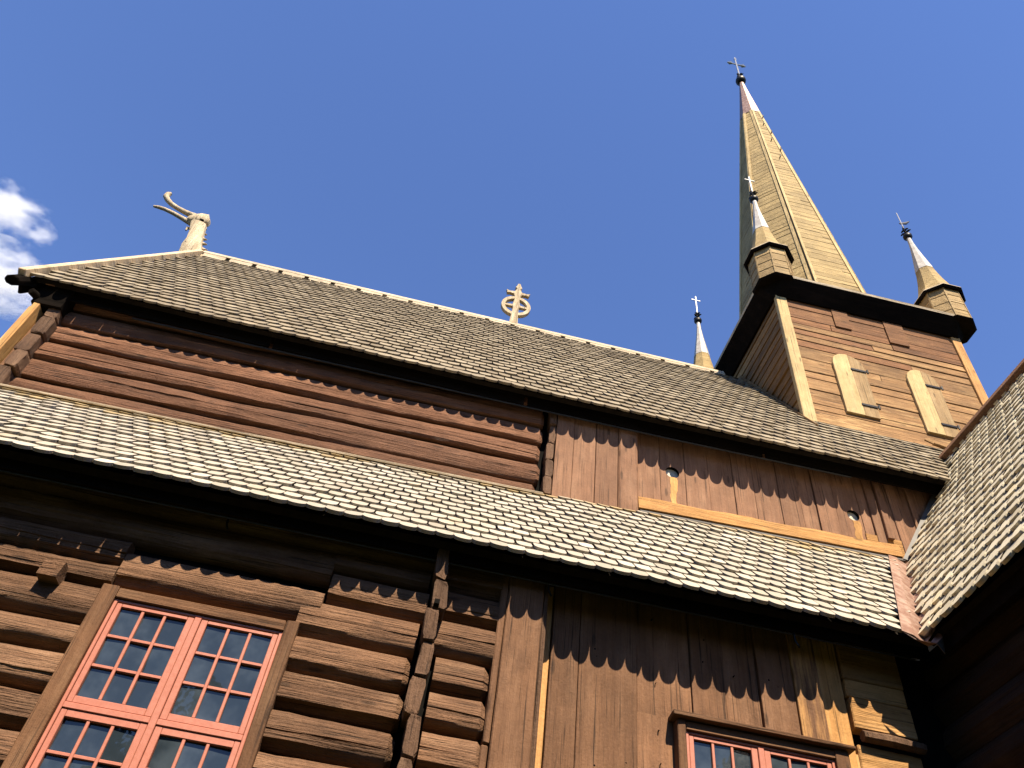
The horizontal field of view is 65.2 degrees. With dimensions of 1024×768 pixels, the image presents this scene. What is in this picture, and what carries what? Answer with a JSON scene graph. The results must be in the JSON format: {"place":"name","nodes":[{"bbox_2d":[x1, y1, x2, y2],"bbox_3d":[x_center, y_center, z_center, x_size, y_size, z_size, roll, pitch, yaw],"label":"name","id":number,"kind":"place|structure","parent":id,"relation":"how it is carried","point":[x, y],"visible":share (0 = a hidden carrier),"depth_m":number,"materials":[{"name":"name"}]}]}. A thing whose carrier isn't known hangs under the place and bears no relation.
{"place":"outdoors","nodes":[
{"label":"outdoors","id":0,"kind":"place"},
{"bbox_2d":[0,0,1023,397],"label":"sky","id":1,"kind":"structure","parent":0,"point":[583,155],"materials":[{"name":"blue"}]},
{"label":"ground","id":2,"kind":"structure","parent":0,"visible":0},
{"bbox_2d":[0,57,1023,767],"bbox_3d":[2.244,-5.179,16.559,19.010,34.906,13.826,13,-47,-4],"label":"stave church","id":3,"kind":"structure","parent":2,"relation":"on","point":[256,515],"depth_m":7.73,"materials":[{"name":"brown wood"}]},
{"bbox_2d":[0,583,299,767],"bbox_3d":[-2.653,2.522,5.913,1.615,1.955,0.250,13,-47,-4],"label":"window","id":4,"kind":"structure","parent":3,"relation":"in","point":[144,680],"depth_m":6.05,"materials":[{"name":"pink paint"}]},
{"bbox_2d":[668,709,855,767],"bbox_3d":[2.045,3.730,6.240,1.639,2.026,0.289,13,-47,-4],"label":"window","id":5,"kind":"structure","parent":3,"relation":"in","point":[700,741],"depth_m":6.83,"materials":[{"name":"pink paint"}]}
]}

